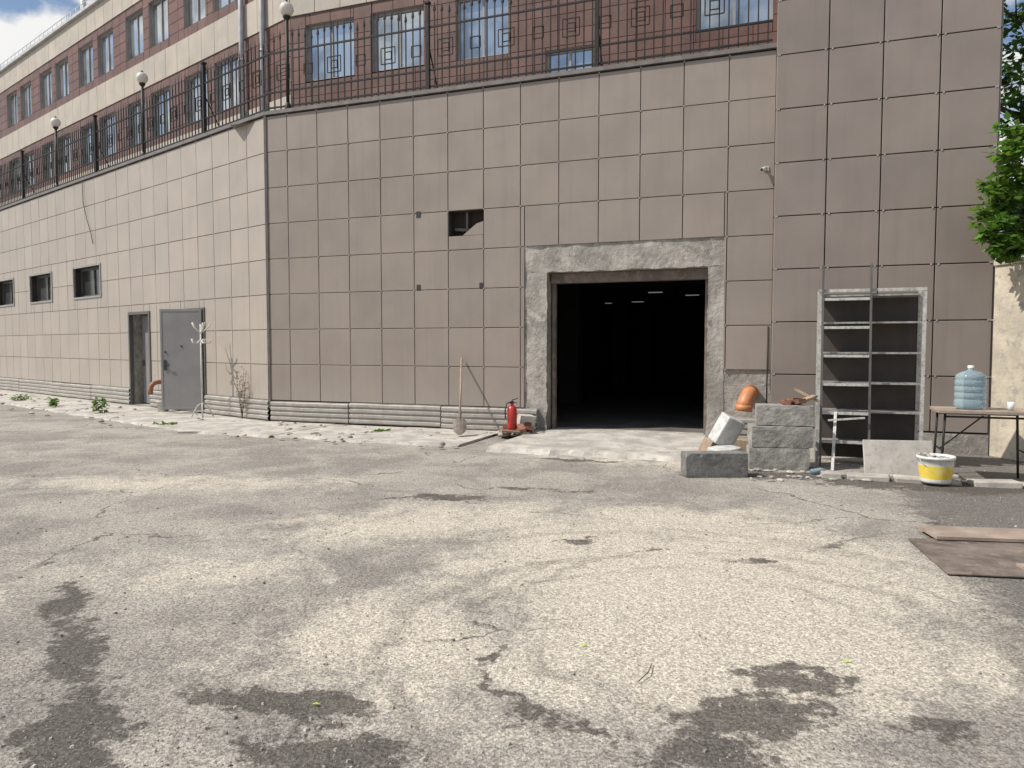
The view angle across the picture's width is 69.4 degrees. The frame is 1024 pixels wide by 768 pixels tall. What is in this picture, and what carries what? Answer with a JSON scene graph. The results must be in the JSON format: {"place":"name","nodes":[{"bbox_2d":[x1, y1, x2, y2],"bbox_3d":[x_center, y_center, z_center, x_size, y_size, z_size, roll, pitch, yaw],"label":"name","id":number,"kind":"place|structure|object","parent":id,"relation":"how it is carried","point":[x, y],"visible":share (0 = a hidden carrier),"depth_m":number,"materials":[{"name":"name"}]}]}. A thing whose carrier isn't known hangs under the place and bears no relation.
{"place":"outdoors","nodes":[
{"label":"outdoors","id":0,"kind":"place"},
{"bbox_2d":[0,389,495,446],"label":"pavement","id":1,"kind":"structure","parent":0,"point":[210,424],"depth_m":14.22,"materials":[{"name":"concrete"}]},
{"bbox_2d":[91,396,108,412],"bbox_3d":[-9.480,0.481,17.017,0.379,0.440,0.297,-3,4,-40],"label":"weed plant","id":2,"kind":"object","parent":1,"relation":"on","point":[95,403],"visible":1,"depth_m":17.02,"materials":[{"name":"green plant"}]},
{"bbox_2d":[128,307,207,412],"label":"service doorways","id":3,"kind":"object","parent":1,"relation":"on","point":[139,346],"visible":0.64,"depth_m":19.37,"materials":[{"name":"grey metal"}]},
{"bbox_2d":[159,309,204,409],"bbox_3d":[-7.533,-0.560,16.880,1.025,2.300,0.105,0,3,6],"label":"service door leaf","id":4,"kind":"object","parent":3,"relation":"attached to","point":[180,371],"visible":0.98,"depth_m":16.89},
{"bbox_2d":[191,322,213,417],"bbox_3d":[-6.729,-0.304,16.014,0.443,2.051,0.441,0,3,0],"label":"coat rack","id":5,"kind":"object","parent":1,"relation":"on","point":[201,340],"visible":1,"depth_m":15.98,"materials":[{"name":"white metal"}]},
{"bbox_2d":[234,366,248,418],"bbox_3d":[-5.734,0.184,15.645,0.330,1.127,0.212,0,3,0],"label":"dried plant","id":6,"kind":"object","parent":1,"relation":"on","point":[240,393],"visible":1,"depth_m":15.66,"materials":[{"name":"brown plant"}]},
{"bbox_2d":[0,377,754,437],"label":"metal skirting","id":7,"kind":"object","parent":1,"relation":"on","point":[482,418],"visible":0.9,"depth_m":14.73,"materials":[{"name":"grey metal"}]},
{"bbox_2d":[453,357,466,434],"bbox_3d":[-0.896,0.188,13.091,0.242,1.297,1.139,0,3,0],"label":"shovel","id":8,"kind":"object","parent":1,"relation":"on","point":[459,425],"visible":1,"depth_m":12.71,"materials":[{"name":"brown wood"}]},
{"bbox_2d":[0,349,1023,767],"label":"ground","id":9,"kind":"structure","parent":0,"point":[604,707],"depth_m":4.46,"materials":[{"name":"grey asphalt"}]},
{"bbox_2d":[9,394,32,400],"bbox_3d":[-13.910,0.393,20.953,0.427,0.257,0.608,0,3,0],"label":"weed plant","id":10,"kind":"object","parent":9,"relation":"on","point":[20,397],"visible":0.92,"depth_m":20.90,"materials":[{"name":"green plant"}]},
{"bbox_2d":[47,398,59,405],"bbox_3d":[-11.757,0.495,18.954,0.352,0.271,0.324,0,3,0],"label":"weed plant","id":11,"kind":"object","parent":9,"relation":"on","point":[53,402],"visible":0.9,"depth_m":18.94,"materials":[{"name":"green plant"}]},
{"bbox_2d":[152,421,177,424],"bbox_3d":[-6.880,0.811,14.655,0.459,0.206,0.557,-2,3,-27],"label":"weed plant","id":12,"kind":"object","parent":9,"relation":"on","point":[171,423],"visible":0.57,"depth_m":14.63,"materials":[{"name":"green plant"}]},
{"bbox_2d":[373,428,391,431],"bbox_3d":[-2.409,0.888,13.465,0.500,0.189,0.293,-1,3,-20],"label":"weed plant","id":13,"kind":"object","parent":9,"relation":"on","point":[380,430],"visible":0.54,"depth_m":13.48,"materials":[{"name":"green plant"}]},
{"bbox_2d":[1,49,776,427],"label":"wall backing","id":14,"kind":"object","parent":9,"relation":"on","point":[457,219],"depth_m":13.79,"materials":[{"name":"grey concrete"}]},
{"bbox_2d":[0,263,102,306],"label":"basement window frames","id":15,"kind":"structure","parent":14,"relation":"attached to","point":[77,278],"depth_m":22.87,"materials":[{"name":"grey metal"}]},
{"bbox_2d":[4,269,99,303],"bbox_3d":[-15.998,-3.081,24.527,12.502,0.734,0.020,3,4,40],"label":"basement window glass","id":16,"kind":"object","parent":15,"relation":"in","point":[88,284],"visible":0.5,"depth_m":23.31,"materials":[{"name":"black glass"}]},
{"bbox_2d":[0,118,267,398],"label":"cladding","id":17,"kind":"structure","parent":14,"relation":"attached to","point":[190,223],"depth_m":18.44,"materials":[{"name":"beige tile"}]},
{"bbox_2d":[82,183,92,242],"bbox_3d":[-11.846,-4.792,20.627,0.617,1.804,0.028,2,4,39],"label":"wall cable","id":18,"kind":"object","parent":17,"relation":"attached to","point":[85,212],"depth_m":20.71,"materials":[{"name":"black rubber"}]},
{"bbox_2d":[148,379,160,394],"bbox_3d":[-8.642,0.070,18.057,0.467,0.358,0.143,-3,4,-44],"label":"drain pipe bend","id":19,"kind":"object","parent":17,"relation":"attached to","point":[152,384],"visible":0.81,"depth_m":17.92,"materials":[{"name":"orange plastic"}]},
{"bbox_2d":[0,42,776,407],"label":"parapet coping","id":20,"kind":"object","parent":14,"relation":"on","point":[476,86],"visible":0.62,"depth_m":14.16,"materials":[{"name":"metal"}]},
{"bbox_2d":[50,116,60,186],"bbox_3d":[-13.766,-6.972,22.350,0.280,2.210,0.280,0,3,0],"label":"street lamp","id":21,"kind":"object","parent":20,"relation":"on","point":[55,121],"visible":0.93,"depth_m":22.30,"materials":[{"name":"black metal"}]},
{"bbox_2d":[136,70,147,155],"bbox_3d":[-9.295,-6.776,18.629,0.280,2.210,0.280,0,3,0],"label":"street lamp","id":22,"kind":"object","parent":20,"relation":"on","point":[141,77],"visible":0.93,"depth_m":18.58,"materials":[{"name":"black metal"}]},
{"bbox_2d":[279,0,293,108],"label":"street lamp","id":23,"kind":"object","parent":20,"relation":"on","point":[286,8],"visible":0.94,"depth_m":14.79,"materials":[{"name":"black metal"}]},
{"bbox_2d":[0,0,772,206],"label":"iron fence","id":24,"kind":"object","parent":20,"relation":"on","point":[96,142],"visible":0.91,"depth_m":14.56,"materials":[{"name":"black metal"}]},
{"bbox_2d":[455,212,469,231],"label":"cladding rails","id":25,"kind":"object","parent":14,"relation":"attached to","point":[462,229],"visible":0.54,"depth_m":13.70,"materials":[{"name":"grey metal"}]},
{"bbox_2d":[0,0,1000,377],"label":"cladding clips","id":26,"kind":"object","parent":14,"relation":"attached to","point":[520,206],"visible":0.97,"depth_m":13.02,"materials":[{"name":"metal"}]},
{"bbox_2d":[266,50,776,407],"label":"front cladding","id":27,"kind":"structure","parent":14,"relation":"attached to","point":[539,142],"depth_m":13.41,"materials":[{"name":"grey tile"}]},
{"bbox_2d":[416,211,482,289],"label":"cladding sockets","id":28,"kind":"object","parent":27,"relation":"attached to","point":[418,214],"visible":1,"depth_m":13.82,"materials":[{"name":"black metal"}]},
{"bbox_2d":[760,166,768,171],"bbox_3d":[3.958,-3.370,11.594,0.078,0.110,0.200,3,4,42],"label":"security camera","id":29,"kind":"object","parent":27,"relation":"attached to","point":[764,168],"visible":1,"depth_m":11.55,"materials":[{"name":"white paint"}]},
{"bbox_2d":[766,326,768,402],"bbox_3d":[4.069,-0.122,11.802,0.022,1.600,0.022,1,3,22],"label":"wall conduit","id":30,"kind":"object","parent":27,"relation":"attached to","point":[767,364],"depth_m":11.79,"materials":[{"name":"black metal"}]},
{"bbox_2d":[0,394,960,481],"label":"loose stones","id":31,"kind":"object","parent":9,"relation":"on","point":[442,443],"visible":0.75,"depth_m":11.69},
{"bbox_2d":[486,427,704,461],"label":"concrete ramp","id":32,"kind":"structure","parent":9,"relation":"on","point":[666,446],"depth_m":11.39,"materials":[{"name":"grey concrete"}]},
{"bbox_2d":[495,414,544,436],"bbox_3d":[0.165,0.711,12.844,0.876,0.356,0.584,-1,3,-12],"label":"rubble pile","id":33,"kind":"object","parent":32,"relation":"on","point":[525,423],"visible":0.78,"depth_m":12.74,"materials":[{"name":"brick"}]},
{"bbox_2d":[504,398,517,428],"bbox_3d":[-0.014,0.508,12.794,0.235,0.537,0.170,0,3,0],"label":"fire extinguisher","id":34,"kind":"object","parent":33,"relation":"on","point":[511,416],"visible":1,"depth_m":12.73,"materials":[{"name":"red paint"}]},
{"bbox_2d":[523,236,770,436],"bbox_3d":[2.264,-0.765,12.739,4.235,3.386,0.513,1,3,20],"label":"concrete portal","id":35,"kind":"object","parent":9,"relation":"on","point":[543,263],"visible":0.81,"depth_m":12.52,"materials":[{"name":"grey concrete"}]},
{"bbox_2d":[551,268,707,433],"bbox_3d":[2.018,-0.559,12.920,2.750,2.795,0.200,1,3,20],"label":"door frame","id":36,"kind":"structure","parent":35,"relation":"attached to","point":[635,276],"depth_m":12.83,"materials":[{"name":"grey metal"}]},
{"bbox_2d":[735,385,758,411],"bbox_3d":[3.720,0.220,11.636,0.295,0.402,0.780,2,3,29],"label":"drain pipe elbow","id":37,"kind":"object","parent":35,"relation":"attached to","point":[749,394],"visible":1,"depth_m":11.37,"materials":[{"name":"orange plastic"}]},
{"bbox_2d":[557,280,772,432],"bbox_3d":[5.992,-1.417,23.072,9.000,3.600,21.500,1,3,20],"label":"garage interior","id":38,"kind":"object","parent":9,"relation":"on","point":[626,360],"visible":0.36,"depth_m":24.54,"materials":[{"name":"black"}]},
{"bbox_2d":[605,292,698,303],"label":"ceiling lamps","id":39,"kind":"object","parent":38,"relation":"attached to","point":[656,292],"visible":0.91,"depth_m":22.48,"materials":[{"name":"grey"}]},
{"bbox_2d":[681,450,747,477],"bbox_3d":[2.471,0.975,9.043,0.771,0.296,0.285,0,3,0],"label":"kerb stone","id":40,"kind":"object","parent":9,"relation":"on","point":[724,463],"visible":1,"depth_m":8.92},
{"bbox_2d":[698,437,747,451],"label":"scrap boards","id":41,"kind":"object","parent":9,"relation":"on","point":[707,442],"visible":0.2,"depth_m":10.54,"materials":[{"name":"brown wood"}]},
{"bbox_2d":[708,412,744,450],"bbox_3d":[2.963,0.723,10.285,0.575,0.648,0.502,-2,3,-29],"label":"polystyrene box","id":42,"kind":"object","parent":9,"relation":"on","point":[725,432],"visible":0.68,"depth_m":10.22,"materials":[{"name":"plastic"}]},
{"bbox_2d":[746,403,813,469],"bbox_3d":[3.505,0.679,9.687,0.812,0.826,0.491,1,3,13],"label":"concrete block stack","id":43,"kind":"object","parent":9,"relation":"on","point":[779,436],"visible":0.98,"depth_m":9.49,"materials":[{"name":"grey concrete"}]},
{"bbox_2d":[779,388,819,404],"bbox_3d":[3.781,0.173,9.699,0.520,0.235,0.396,0,3,0],"label":"brick and plank scraps","id":44,"kind":"object","parent":43,"relation":"on","point":[794,401],"visible":0.95,"depth_m":9.64,"materials":[{"name":"red brick"}]},
{"bbox_2d":[810,468,825,473],"bbox_3d":[3.809,1.077,9.194,0.222,0.073,0.067,-1,3,-21],"label":"plastic bottle","id":45,"kind":"object","parent":9,"relation":"on","point":[815,470],"visible":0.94,"depth_m":9.16,"materials":[{"name":"blue plastic"}]},
{"bbox_2d":[819,263,872,465],"bbox_3d":[4.385,-0.242,9.720,0.606,2.665,0.316,1,3,20],"label":"ladder","id":46,"kind":"object","parent":9,"relation":"on","point":[822,384],"visible":0.91,"depth_m":9.70,"materials":[{"name":"metal"}]},
{"bbox_2d":[828,412,864,470],"bbox_3d":[4.269,0.735,9.601,0.520,0.729,0.297,-1,3,-18],"label":"white batten","id":47,"kind":"object","parent":9,"relation":"on","point":[835,419],"visible":0.96,"depth_m":9.56,"materials":[{"name":"paint"}]},
{"bbox_2d":[813,287,927,463],"bbox_3d":[4.777,-0.093,9.920,1.310,2.340,0.450,1,3,20],"label":"metal shelving rack","id":48,"kind":"object","parent":9,"relation":"on","point":[897,321],"visible":0.74,"depth_m":10.03,"materials":[{"name":"metal"}]},
{"bbox_2d":[775,0,993,434],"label":"wall","id":49,"kind":"structure","parent":9,"relation":"on","point":[934,264],"depth_m":10.99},
{"bbox_2d":[770,0,1003,432],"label":"tower cladding","id":50,"kind":"structure","parent":49,"relation":"attached to","point":[970,47],"depth_m":10.94,"materials":[{"name":"grey tile"}]},
{"bbox_2d":[813,428,988,455],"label":"tower plinth","id":51,"kind":"structure","parent":49,"relation":"attached to","point":[968,444],"depth_m":10.79,"materials":[{"name":"grey concrete"}]},
{"bbox_2d":[862,440,932,475],"bbox_3d":[4.730,0.909,9.060,0.800,0.431,0.133,0,3,8],"label":"plasterboard offcut","id":52,"kind":"object","parent":9,"relation":"on","point":[893,457],"visible":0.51,"depth_m":9.06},
{"bbox_2d":[821,471,1023,488],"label":"broken paving slabs","id":53,"kind":"structure","parent":9,"relation":"on","point":[1003,483],"depth_m":8.59,"materials":[{"name":"concrete"}]},
{"bbox_2d":[916,451,955,483],"bbox_3d":[4.860,0.952,8.482,0.408,0.344,0.400,0,3,0],"label":"plastic bucket","id":54,"kind":"object","parent":9,"relation":"on","point":[935,468],"visible":1,"depth_m":8.35,"materials":[{"name":"plastic"}]},
{"bbox_2d":[908,538,1023,577],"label":"rusty metal sheet","id":55,"kind":"object","parent":9,"relation":"on","point":[977,558],"visible":1,"depth_m":5.53,"materials":[{"name":"metal"}]},
{"bbox_2d":[918,525,1023,569],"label":"plywood sheet","id":56,"kind":"object","parent":55,"relation":"on","point":[977,533],"visible":1,"depth_m":6.07,"materials":[{"name":"brown wood"}]},
{"bbox_2d":[929,406,1023,477],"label":"folding table","id":57,"kind":"object","parent":9,"relation":"on","point":[1016,412],"visible":0.95,"depth_m":8.72,"materials":[{"name":"brown wood"}]},
{"bbox_2d":[954,365,986,409],"bbox_3d":[5.430,0.038,8.764,0.328,0.517,0.328,0,3,0],"label":"water bottle","id":58,"kind":"object","parent":57,"relation":"on","point":[970,387],"visible":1,"depth_m":8.64,"materials":[{"name":"blue plastic"}]},
{"bbox_2d":[1007,402,1014,410],"bbox_3d":[5.750,0.259,8.525,0.076,0.100,0.076,0,3,0],"label":"plastic cup","id":59,"kind":"object","parent":57,"relation":"on","point":[1010,406],"visible":1,"depth_m":8.50,"materials":[{"name":"white plastic"}]},
{"bbox_2d":[967,111,1023,264],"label":"maple tree","id":60,"kind":"object","parent":9,"relation":"on","point":[1003,201],"visible":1,"depth_m":9.62,"materials":[{"name":"green plant"}]},
{"bbox_2d":[989,257,1023,461],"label":"retaining wall","id":61,"kind":"structure","parent":9,"relation":"on","point":[1007,384],"depth_m":10.32,"materials":[{"name":"paint"}]},
{"bbox_2d":[998,0,1023,243],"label":"linden tree","id":62,"kind":"object","parent":9,"relation":"on","point":[1009,75],"visible":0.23,"depth_m":19.43,"materials":[{"name":"green plant"}]},
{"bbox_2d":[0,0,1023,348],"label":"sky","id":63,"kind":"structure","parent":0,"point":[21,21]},
{"bbox_2d":[307,0,773,88],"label":"wall backing","id":64,"kind":"object","parent":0,"point":[530,50],"depth_m":18.16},
{"bbox_2d":[0,0,102,73],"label":"roof edge","id":65,"kind":"object","parent":64,"relation":"on","point":[85,7],"visible":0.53,"depth_m":29.73,"materials":[{"name":"metal"}]},
{"bbox_2d":[0,0,381,205],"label":"beige cladding","id":66,"kind":"structure","parent":64,"relation":"attached to","point":[214,38],"depth_m":25.64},
{"bbox_2d":[238,0,265,117],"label":"downpipes","id":67,"kind":"object","parent":66,"relation":"attached to","point":[241,22],"visible":0.37,"depth_m":20.01,"materials":[{"name":"grey metal"}]},
{"bbox_2d":[0,0,777,202],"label":"brown cladding","id":68,"kind":"structure","parent":66,"relation":"attached to","point":[177,32],"depth_m":18.63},
{"bbox_2d":[0,0,772,196],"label":"window frames","id":69,"kind":"structure","parent":64,"relation":"attached to","point":[151,5],"depth_m":24.15,"materials":[{"name":"white plastic"}]},
{"bbox_2d":[1,0,770,193],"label":"window glass","id":70,"kind":"object","parent":69,"relation":"attached to","point":[753,12],"visible":0.41,"depth_m":18.91,"materials":[{"name":"blue glass"}]}
]}

